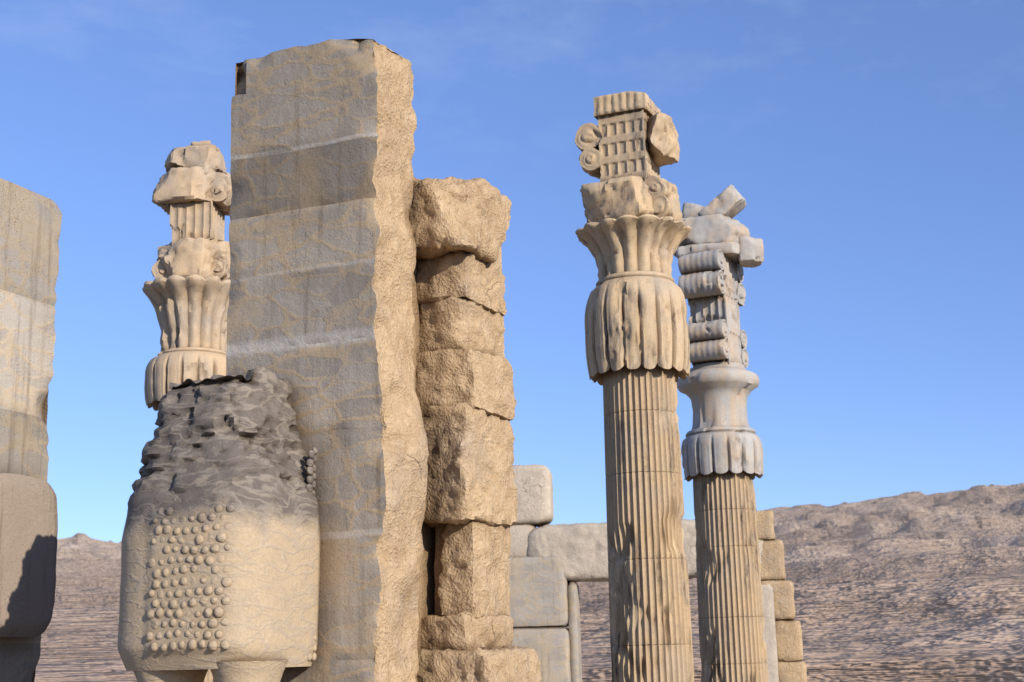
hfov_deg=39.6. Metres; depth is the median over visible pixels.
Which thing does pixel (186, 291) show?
column
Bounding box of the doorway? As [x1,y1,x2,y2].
[509,464,806,681]
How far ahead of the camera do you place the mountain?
97.73 m
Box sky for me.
[0,0,1023,542]
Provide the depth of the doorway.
46.14 m
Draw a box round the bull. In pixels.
[118,367,320,681]
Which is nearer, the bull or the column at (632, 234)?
the bull
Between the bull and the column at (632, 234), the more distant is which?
the column at (632, 234)
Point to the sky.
(873, 149)
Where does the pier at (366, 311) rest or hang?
on the ground terrace
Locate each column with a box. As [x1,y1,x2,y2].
[142,140,231,681]
[575,91,693,681]
[673,185,768,681]
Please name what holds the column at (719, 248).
on the ground terrace
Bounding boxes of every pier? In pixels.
[0,178,61,681]
[226,39,541,681]
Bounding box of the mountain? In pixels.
[34,483,1023,681]
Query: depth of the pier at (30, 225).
19.17 m

